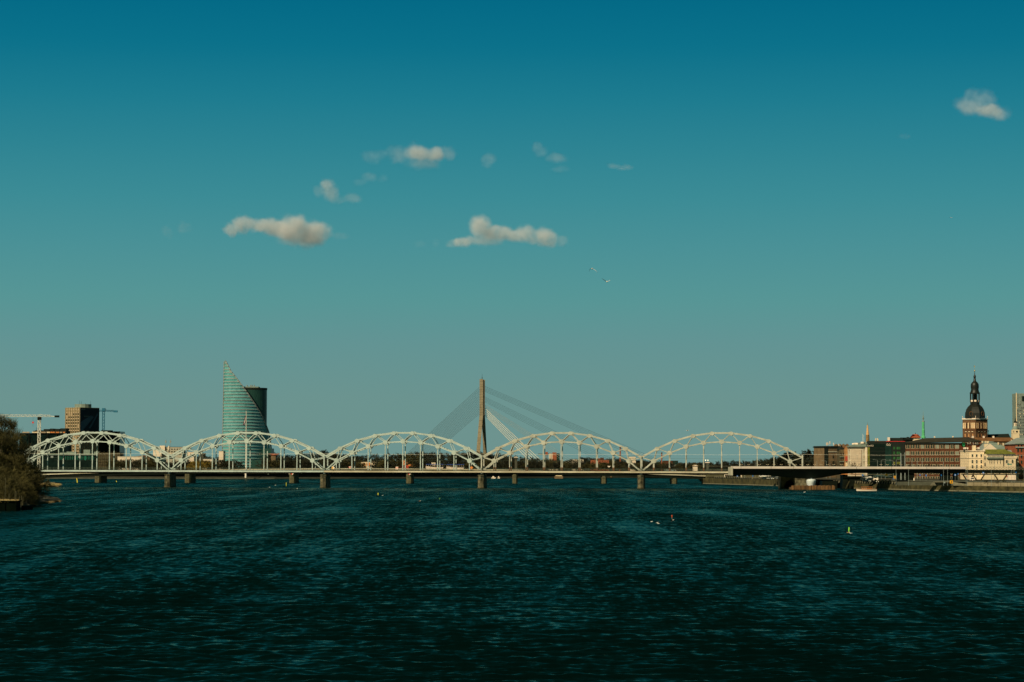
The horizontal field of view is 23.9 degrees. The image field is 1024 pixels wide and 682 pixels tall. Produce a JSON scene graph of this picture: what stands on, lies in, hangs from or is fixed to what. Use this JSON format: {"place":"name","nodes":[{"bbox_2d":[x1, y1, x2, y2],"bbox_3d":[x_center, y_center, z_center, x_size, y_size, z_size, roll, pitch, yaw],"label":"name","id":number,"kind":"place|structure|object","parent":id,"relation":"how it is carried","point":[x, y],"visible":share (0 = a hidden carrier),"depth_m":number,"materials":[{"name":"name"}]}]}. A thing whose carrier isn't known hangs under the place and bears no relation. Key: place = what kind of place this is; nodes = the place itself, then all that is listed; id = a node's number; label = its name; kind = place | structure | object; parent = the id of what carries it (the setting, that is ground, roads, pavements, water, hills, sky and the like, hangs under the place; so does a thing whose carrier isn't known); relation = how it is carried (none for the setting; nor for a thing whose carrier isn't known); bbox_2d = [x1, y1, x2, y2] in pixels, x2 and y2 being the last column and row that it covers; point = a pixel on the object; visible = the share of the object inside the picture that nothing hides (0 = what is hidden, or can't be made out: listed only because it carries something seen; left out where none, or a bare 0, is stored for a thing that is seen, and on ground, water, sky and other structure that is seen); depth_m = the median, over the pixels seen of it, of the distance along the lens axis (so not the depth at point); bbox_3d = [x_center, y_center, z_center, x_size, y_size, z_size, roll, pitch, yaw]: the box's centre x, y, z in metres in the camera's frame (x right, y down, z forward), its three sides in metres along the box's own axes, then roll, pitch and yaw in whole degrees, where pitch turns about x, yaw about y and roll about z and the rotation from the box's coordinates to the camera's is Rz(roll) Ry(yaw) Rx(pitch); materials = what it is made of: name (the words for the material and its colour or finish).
{"place":"outdoors","nodes":[
{"label":"outdoors","id":0,"kind":"place"},
{"bbox_2d":[18,496,61,507],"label":"bank","id":1,"kind":"structure","parent":0,"point":[48,498],"depth_m":791.92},
{"bbox_2d":[0,414,20,469],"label":"bare tree","id":2,"kind":"object","parent":1,"relation":"on","point":[4,434],"visible":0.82,"depth_m":733.22,"materials":[{"name":"brown plant"}]},
{"bbox_2d":[0,484,20,499],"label":"bare bush","id":3,"kind":"object","parent":1,"relation":"on","point":[9,493],"visible":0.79,"depth_m":673.74,"materials":[{"name":"brown plant"}]},
{"bbox_2d":[0,476,26,504],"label":"bare bush","id":4,"kind":"object","parent":1,"relation":"on","point":[14,486],"visible":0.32,"depth_m":690.34,"materials":[{"name":"brown plant"}]},
{"bbox_2d":[5,417,22,466],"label":"bare tree","id":5,"kind":"object","parent":1,"relation":"on","point":[15,424],"visible":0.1,"depth_m":769.12,"materials":[{"name":"brown plant"}]},
{"bbox_2d":[1,476,28,498],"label":"bare bush","id":6,"kind":"object","parent":1,"relation":"on","point":[21,485],"visible":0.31,"depth_m":699.29,"materials":[{"name":"brown plant"}]},
{"bbox_2d":[2,489,27,501],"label":"bare bush","id":7,"kind":"object","parent":1,"relation":"on","point":[20,493],"visible":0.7,"depth_m":679.03,"materials":[{"name":"brown plant"}]},
{"bbox_2d":[3,428,28,470],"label":"bare tree","id":8,"kind":"object","parent":1,"relation":"on","point":[17,436],"visible":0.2,"depth_m":745.19,"materials":[{"name":"brown plant"}]},
{"bbox_2d":[0,464,35,494],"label":"bare bush","id":9,"kind":"object","parent":1,"relation":"on","point":[9,473],"visible":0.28,"depth_m":719.52,"materials":[{"name":"brown plant"}]},
{"bbox_2d":[0,465,37,499],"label":"bare bush","id":10,"kind":"object","parent":1,"relation":"on","point":[1,467],"visible":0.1,"depth_m":715.90,"materials":[{"name":"brown plant"}]},
{"bbox_2d":[5,451,43,492],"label":"bare tree","id":11,"kind":"object","parent":1,"relation":"on","point":[33,470],"visible":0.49,"depth_m":732.00,"materials":[{"name":"brown plant"}]},
{"bbox_2d":[2,439,49,498],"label":"bare tree","id":12,"kind":"object","parent":1,"relation":"on","point":[27,454],"visible":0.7,"depth_m":735.20,"materials":[{"name":"brown plant"}]},
{"bbox_2d":[16,477,39,504],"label":"bare bush","id":13,"kind":"object","parent":1,"relation":"on","point":[31,491],"visible":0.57,"depth_m":703.81,"materials":[{"name":"brown plant"}]},
{"bbox_2d":[14,468,44,498],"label":"bare bush","id":14,"kind":"object","parent":1,"relation":"on","point":[36,483],"visible":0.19,"depth_m":729.52,"materials":[{"name":"brown plant"}]},
{"bbox_2d":[20,463,52,497],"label":"bare tree","id":15,"kind":"object","parent":1,"relation":"on","point":[50,496],"visible":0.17,"depth_m":744.71,"materials":[{"name":"brown plant"}]},
{"bbox_2d":[27,500,59,504],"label":"reeds","id":16,"kind":"object","parent":1,"relation":"on","point":[46,502],"visible":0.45,"depth_m":763.32,"materials":[{"name":"brown plant"}]},
{"bbox_2d":[426,464,443,468],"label":"tour boat","id":17,"kind":"object","parent":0,"point":[431,466],"visible":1,"depth_m":2277.28,"materials":[{"name":"white metal"}]},
{"bbox_2d":[447,464,463,468],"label":"tour boat","id":18,"kind":"object","parent":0,"point":[449,467],"visible":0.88,"depth_m":2277.16,"materials":[{"name":"white metal"}]},
{"bbox_2d":[0,474,1023,681],"bbox_3d":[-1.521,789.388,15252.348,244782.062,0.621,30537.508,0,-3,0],"label":"river water","id":19,"kind":"structure","parent":0,"point":[363,580],"depth_m":258.24,"materials":[{"name":"teal liquid"}]},
{"bbox_2d":[0,500,32,510],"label":"retaining wall","id":20,"kind":"structure","parent":19,"relation":"in","point":[13,505],"depth_m":648.60,"materials":[{"name":"black concrete"}]},
{"bbox_2d":[45,477,637,478],"bbox_3d":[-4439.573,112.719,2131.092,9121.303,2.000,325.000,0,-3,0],"label":"embankment foot","id":21,"kind":"object","parent":19,"relation":"in","point":[346,478],"visible":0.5,"depth_m":2058.47},
{"bbox_2d":[42,473,620,477],"bbox_3d":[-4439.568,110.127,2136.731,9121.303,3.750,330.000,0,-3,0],"label":"embankment","id":22,"kind":"structure","parent":21,"relation":"on","point":[270,475],"depth_m":2037.12,"materials":[{"name":"grey concrete"}]},
{"bbox_2d":[39,467,770,483],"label":"road bridge","id":23,"kind":"structure","parent":19,"relation":"in","point":[189,478],"depth_m":1597.69,"materials":[{"name":"paint"}]},
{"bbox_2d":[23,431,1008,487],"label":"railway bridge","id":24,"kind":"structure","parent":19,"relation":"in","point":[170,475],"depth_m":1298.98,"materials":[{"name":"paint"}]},
{"bbox_2d":[702,478,777,484],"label":"quay wall","id":25,"kind":"structure","parent":19,"relation":"in","point":[742,481],"depth_m":1513.99,"materials":[{"name":"stone"}]},
{"bbox_2d":[715,476,752,478],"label":"balustrade","id":26,"kind":"object","parent":25,"relation":"on","point":[729,477],"visible":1,"depth_m":1538.18,"materials":[{"name":"metal"}]},
{"bbox_2d":[703,483,777,485],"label":"quay foot","id":27,"kind":"object","parent":25,"relation":"attached to","point":[740,484],"visible":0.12,"depth_m":1513.45},
{"bbox_2d":[788,485,834,489],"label":"cofferdam","id":28,"kind":"object","parent":19,"relation":"in","point":[811,487],"visible":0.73,"depth_m":1234.56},
{"bbox_2d":[856,487,876,490],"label":"wooden launch","id":29,"kind":"object","parent":19,"relation":"on","point":[867,489],"visible":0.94,"depth_m":1176.84,"materials":[{"name":"white wood"}]},
{"bbox_2d":[778,471,1023,488],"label":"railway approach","id":30,"kind":"structure","parent":19,"relation":"in","point":[847,482],"depth_m":1288.77,"materials":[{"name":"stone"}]},
{"bbox_2d":[854,488,1023,492],"bbox_3d":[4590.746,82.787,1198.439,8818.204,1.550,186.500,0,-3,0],"label":"quay wall foot","id":31,"kind":"object","parent":19,"relation":"in","point":[945,490],"visible":0.38,"depth_m":1176.50},
{"bbox_2d":[854,483,1023,490],"bbox_3d":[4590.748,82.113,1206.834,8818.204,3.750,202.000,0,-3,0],"label":"quay wall","id":32,"kind":"structure","parent":31,"relation":"on","point":[977,488],"depth_m":1180.46,"materials":[{"name":"concrete"}]},
{"bbox_2d":[855,481,896,483],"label":"balustrade","id":33,"kind":"object","parent":32,"relation":"on","point":[870,482],"visible":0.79,"depth_m":1260.27,"materials":[{"name":"metal"}]},
{"bbox_2d":[897,482,934,484],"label":"bank wall","id":34,"kind":"structure","parent":32,"relation":"on","point":[915,483],"depth_m":1184.00,"materials":[{"name":"concrete"}]},
{"bbox_2d":[931,481,951,485],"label":"quay underpass","id":35,"kind":"object","parent":32,"relation":"on","point":[941,483],"visible":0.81,"depth_m":1173.02,"materials":[{"name":"concrete"}]},
{"bbox_2d":[968,482,1023,485],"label":"barrier wall","id":36,"kind":"structure","parent":32,"relation":"on","point":[993,484],"depth_m":1146.44,"materials":[{"name":"concrete"}]},
{"bbox_2d":[0,0,1023,464],"label":"sky","id":37,"kind":"structure","parent":0,"point":[803,220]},
{"bbox_2d":[152,465,1023,482],"bbox_3d":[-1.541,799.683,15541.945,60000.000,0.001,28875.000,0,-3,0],"label":"city ground","id":38,"kind":"structure","parent":0,"point":[831,478],"depth_m":1454.52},
{"bbox_2d":[0,414,58,467],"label":"tower crane","id":39,"kind":"object","parent":38,"relation":"on","point":[39,418],"visible":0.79,"depth_m":2697.98,"materials":[{"name":"metal"}]},
{"bbox_2d":[19,427,71,466],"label":"braced glass block","id":40,"kind":"structure","parent":38,"relation":"on","point":[31,438],"depth_m":2897.63,"materials":[{"name":"glass"}]},
{"bbox_2d":[38,450,99,467],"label":"glass podium","id":41,"kind":"object","parent":38,"relation":"on","point":[85,460],"visible":0.73,"depth_m":2856.35,"materials":[{"name":"glass"}]},
{"bbox_2d":[65,401,98,453],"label":"building","id":42,"kind":"structure","parent":38,"relation":"on","point":[81,417],"depth_m":3007.99,"materials":[{"name":"concrete"}]},
{"bbox_2d":[99,408,117,429],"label":"tower crane","id":43,"kind":"object","parent":38,"relation":"on","point":[104,410],"visible":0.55,"depth_m":3098.19,"materials":[{"name":"blue metal"}]},
{"bbox_2d":[98,453,122,469],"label":"scaffolded block","id":44,"kind":"structure","parent":38,"relation":"on","point":[102,457],"depth_m":2846.60,"materials":[{"name":"stone"}]},
{"bbox_2d":[99,430,124,455],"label":"glass wing","id":45,"kind":"structure","parent":38,"relation":"on","point":[103,447],"depth_m":3057.28,"materials":[{"name":"black glass"}]},
{"bbox_2d":[106,459,129,469],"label":"bare tree","id":46,"kind":"object","parent":38,"relation":"on","point":[122,464],"visible":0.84,"depth_m":2238.33,"materials":[{"name":"brown plant"}]},
{"bbox_2d":[117,456,144,469],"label":"long warehouse","id":47,"kind":"structure","parent":38,"relation":"on","point":[124,457],"depth_m":2447.03,"materials":[{"name":"white paint"}]},
{"bbox_2d":[120,459,141,469],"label":"bare tree","id":48,"kind":"object","parent":38,"relation":"on","point":[136,464],"visible":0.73,"depth_m":2249.26,"materials":[{"name":"brown plant"}]},
{"bbox_2d":[145,459,156,469],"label":"bare tree","id":49,"kind":"object","parent":38,"relation":"on","point":[150,463],"visible":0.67,"depth_m":2293.72,"materials":[{"name":"brown plant"}]},
{"bbox_2d":[153,439,185,462],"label":"factory","id":50,"kind":"structure","parent":38,"relation":"on","point":[170,449],"depth_m":2547.07,"materials":[{"name":"grey paint"}]},
{"bbox_2d":[191,459,213,469],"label":"bare tree","id":51,"kind":"object","parent":38,"relation":"on","point":[206,463],"visible":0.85,"depth_m":2246.78,"materials":[{"name":"brown plant"}]},
{"bbox_2d":[219,451,224,467],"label":"white tower block","id":52,"kind":"structure","parent":38,"relation":"on","point":[221,455],"depth_m":2497.29,"materials":[{"name":"paint"}]},
{"bbox_2d":[209,459,236,469],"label":"bare tree","id":53,"kind":"object","parent":38,"relation":"on","point":[222,462],"visible":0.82,"depth_m":2249.96,"materials":[{"name":"brown plant"}]},
{"bbox_2d":[225,459,244,468],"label":"bare tree","id":54,"kind":"object","parent":38,"relation":"on","point":[238,463],"visible":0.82,"depth_m":2262.35,"materials":[{"name":"brown plant"}]},
{"bbox_2d":[222,360,273,468],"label":"curved glass tower","id":55,"kind":"structure","parent":38,"relation":"on","point":[239,399],"depth_m":2602.23,"materials":[{"name":"glass"}]},
{"bbox_2d":[262,460,281,468],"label":"bare tree","id":56,"kind":"object","parent":38,"relation":"on","point":[275,464],"visible":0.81,"depth_m":2254.13,"materials":[{"name":"brown plant"}]},
{"bbox_2d":[272,460,293,468],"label":"bare tree","id":57,"kind":"object","parent":38,"relation":"on","point":[287,466],"visible":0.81,"depth_m":2275.56,"materials":[{"name":"brown plant"}]},
{"bbox_2d":[293,460,314,467],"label":"bare tree","id":58,"kind":"object","parent":38,"relation":"on","point":[303,463],"visible":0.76,"depth_m":2252.57,"materials":[{"name":"brown plant"}]},
{"bbox_2d":[325,459,346,466],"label":"bare tree","id":59,"kind":"object","parent":38,"relation":"on","point":[331,461],"visible":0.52,"depth_m":2241.86,"materials":[{"name":"brown plant"}]},
{"bbox_2d":[346,459,361,467],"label":"bare tree","id":60,"kind":"object","parent":38,"relation":"on","point":[356,464],"visible":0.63,"depth_m":2266.74,"materials":[{"name":"brown plant"}]},
{"bbox_2d":[374,460,390,466],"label":"bare tree","id":61,"kind":"object","parent":38,"relation":"on","point":[382,463],"visible":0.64,"depth_m":2262.07,"materials":[{"name":"brown plant"}]},
{"bbox_2d":[400,452,421,466],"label":"bare tree","id":62,"kind":"object","parent":38,"relation":"on","point":[410,458],"visible":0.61,"depth_m":2554.42,"materials":[{"name":"brown plant"}]},
{"bbox_2d":[411,460,429,468],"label":"bare tree","id":63,"kind":"object","parent":38,"relation":"on","point":[425,462],"visible":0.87,"depth_m":2281.87,"materials":[{"name":"brown plant"}]},
{"bbox_2d":[415,451,433,463],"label":"bare tree","id":64,"kind":"object","parent":38,"relation":"on","point":[425,457],"visible":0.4,"depth_m":2575.61,"materials":[{"name":"brown plant"}]},
{"bbox_2d":[431,452,444,463],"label":"bare tree","id":65,"kind":"object","parent":38,"relation":"on","point":[435,454],"visible":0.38,"depth_m":2671.97,"materials":[{"name":"brown plant"}]},
{"bbox_2d":[444,454,462,468],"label":"bare tree","id":66,"kind":"object","parent":38,"relation":"on","point":[459,459],"visible":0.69,"depth_m":2540.70,"materials":[{"name":"brown plant"}]},
{"bbox_2d":[442,454,466,467],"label":"bare tree","id":67,"kind":"object","parent":38,"relation":"on","point":[449,462],"visible":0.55,"depth_m":2541.90,"materials":[{"name":"brown plant"}]},
{"bbox_2d":[460,452,476,463],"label":"bare tree","id":68,"kind":"object","parent":38,"relation":"on","point":[466,455],"visible":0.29,"depth_m":2567.76,"materials":[{"name":"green plant"}]},
{"bbox_2d":[463,460,480,468],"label":"bare tree","id":69,"kind":"object","parent":38,"relation":"on","point":[467,466],"visible":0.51,"depth_m":2291.55,"materials":[{"name":"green plant"}]},
{"bbox_2d":[485,461,505,468],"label":"bare tree","id":70,"kind":"object","parent":38,"relation":"on","point":[502,464],"visible":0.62,"depth_m":2253.26,"materials":[{"name":"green plant"}]},
{"bbox_2d":[528,458,542,468],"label":"bare tree","id":71,"kind":"object","parent":38,"relation":"on","point":[534,462],"visible":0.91,"depth_m":2531.34,"materials":[{"name":"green plant"}]},
{"bbox_2d":[545,463,560,468],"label":"bare tree","id":72,"kind":"object","parent":38,"relation":"on","point":[555,465],"visible":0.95,"depth_m":2588.32,"materials":[{"name":"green plant"}]},
{"bbox_2d":[549,452,559,460],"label":"apartment tower","id":73,"kind":"structure","parent":38,"relation":"on","point":[553,455],"depth_m":3295.63,"materials":[{"name":"white paint"}]},
{"bbox_2d":[391,379,727,468],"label":"cable stayed bridge","id":74,"kind":"structure","parent":38,"relation":"on","point":[482,426],"depth_m":2736.77,"materials":[{"name":"concrete"}]},
{"bbox_2d":[581,462,594,470],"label":"bare tree","id":75,"kind":"object","parent":38,"relation":"on","point":[585,465],"visible":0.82,"depth_m":2588.90,"materials":[{"name":"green plant"}]},
{"bbox_2d":[591,458,608,470],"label":"brick mill","id":76,"kind":"object","parent":38,"relation":"on","point":[602,460],"visible":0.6,"depth_m":2946.36,"materials":[{"name":"red brick"}]},
{"bbox_2d":[660,462,677,469],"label":"bare tree","id":77,"kind":"object","parent":38,"relation":"on","point":[671,466],"visible":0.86,"depth_m":2599.16,"materials":[{"name":"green plant"}]},
{"bbox_2d":[758,458,770,465],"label":"bare tree","id":78,"kind":"object","parent":38,"relation":"on","point":[762,462],"visible":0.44,"depth_m":3065.83,"materials":[{"name":"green plant"}]},
{"bbox_2d":[762,457,788,465],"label":"bare tree","id":79,"kind":"object","parent":38,"relation":"on","point":[771,463],"visible":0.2,"depth_m":1698.21,"materials":[{"name":"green plant"}]},
{"bbox_2d":[774,451,810,465],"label":"bare tree","id":80,"kind":"object","parent":38,"relation":"on","point":[779,462],"visible":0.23,"depth_m":1673.58,"materials":[{"name":"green plant"}]},
{"bbox_2d":[785,459,808,465],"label":"bare tree","id":81,"kind":"object","parent":38,"relation":"on","point":[797,462],"visible":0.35,"depth_m":1596.47,"materials":[{"name":"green plant"}]},
{"bbox_2d":[793,448,813,464],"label":"bare tree","id":82,"kind":"object","parent":38,"relation":"on","point":[808,453],"visible":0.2,"depth_m":1606.83,"materials":[{"name":"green plant"}]},
{"bbox_2d":[813,441,839,476],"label":"corner house","id":83,"kind":"structure","parent":38,"relation":"on","point":[828,455],"depth_m":1560.63,"materials":[{"name":"brown paint"}]},
{"bbox_2d":[837,447,843,477],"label":"dark gabled house","id":84,"kind":"structure","parent":38,"relation":"on","point":[840,454],"depth_m":1543.40,"materials":[{"name":"brown brick"}]},
{"bbox_2d":[843,446,847,474],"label":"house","id":85,"kind":"structure","parent":38,"relation":"on","point":[845,456],"depth_m":1538.37,"materials":[{"name":"paint"}]},
{"bbox_2d":[846,442,866,477],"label":"pilastered building","id":86,"kind":"structure","parent":38,"relation":"on","point":[857,453],"depth_m":1496.48,"materials":[{"name":"grey paint"}]},
{"bbox_2d":[873,474,891,480],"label":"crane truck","id":87,"kind":"object","parent":38,"relation":"on","point":[875,478],"visible":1,"depth_m":1238.04,"materials":[{"name":"metal"}]},
{"bbox_2d":[866,437,905,477],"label":"glass office","id":88,"kind":"structure","parent":38,"relation":"on","point":[890,449],"depth_m":1487.43,"materials":[{"name":"green glass"}]},
{"bbox_2d":[910,433,920,440],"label":"tiled pavilion","id":89,"kind":"structure","parent":38,"relation":"on","point":[915,436],"depth_m":1599.64,"materials":[{"name":"orange tile"}]},
{"bbox_2d":[921,416,925,438],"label":"green spire","id":90,"kind":"structure","parent":38,"relation":"on","point":[923,429],"depth_m":1898.10,"materials":[{"name":"green metal"}]},
{"bbox_2d":[904,436,981,478],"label":"brick warehouse","id":91,"kind":"structure","parent":38,"relation":"on","point":[931,451],"depth_m":1465.90,"materials":[{"name":"red brick"}]},
{"bbox_2d":[960,445,984,478],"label":"cream town house","id":92,"kind":"structure","parent":38,"relation":"on","point":[973,457],"depth_m":1376.01,"materials":[{"name":"paint"}]},
{"bbox_2d":[962,366,1010,442],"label":"cathedral","id":93,"kind":"structure","parent":38,"relation":"on","point":[975,422],"depth_m":2000.57,"materials":[{"name":"brick"}]},
{"bbox_2d":[979,443,995,449],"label":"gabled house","id":94,"kind":"structure","parent":38,"relation":"on","point":[984,446],"depth_m":1424.07,"materials":[{"name":"white paint"}]},
{"bbox_2d":[971,436,1012,445],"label":"rust roof house","id":95,"kind":"structure","parent":38,"relation":"on","point":[1000,440],"depth_m":1522.28,"materials":[{"name":"brown tile"}]},
{"bbox_2d":[961,467,1023,480],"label":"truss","id":96,"kind":"object","parent":38,"relation":"on","point":[990,470],"visible":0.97,"depth_m":1240.15,"materials":[{"name":"metal"}]},
{"bbox_2d":[728,466,965,485],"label":"concrete viaduct","id":97,"kind":"object","parent":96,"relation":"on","point":[809,474],"visible":1,"depth_m":1237.33,"materials":[{"name":"grey paint"}]},
{"bbox_2d":[987,441,1004,448],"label":"grey roof house","id":98,"kind":"structure","parent":38,"relation":"on","point":[997,445],"depth_m":1455.94,"materials":[{"name":"paint"}]},
{"bbox_2d":[983,449,1015,479],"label":"mossy roof house","id":99,"kind":"structure","parent":38,"relation":"on","point":[991,457],"depth_m":1370.27,"materials":[{"name":"beige paint"}]},
{"bbox_2d":[1003,438,1023,478],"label":"red brick block","id":100,"kind":"structure","parent":38,"relation":"on","point":[1016,445],"depth_m":1398.65,"materials":[{"name":"brick"}]},
{"bbox_2d":[1011,418,1019,438],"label":"cream church tower","id":101,"kind":"structure","parent":38,"relation":"on","point":[1015,433],"depth_m":1846.77,"materials":[{"name":"paint"}]},
{"bbox_2d":[1012,393,1023,437],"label":"slab high rise","id":102,"kind":"structure","parent":38,"relation":"on","point":[1018,406],"depth_m":2499.58,"materials":[{"name":"beige paint"}]},
{"bbox_2d":[891,480,1023,481],"bbox_3d":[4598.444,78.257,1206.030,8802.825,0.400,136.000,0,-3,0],"label":"bank road","id":103,"kind":"structure","parent":0,"point":[955,481],"depth_m":1195.89,"materials":[{"name":"grey asphalt"}]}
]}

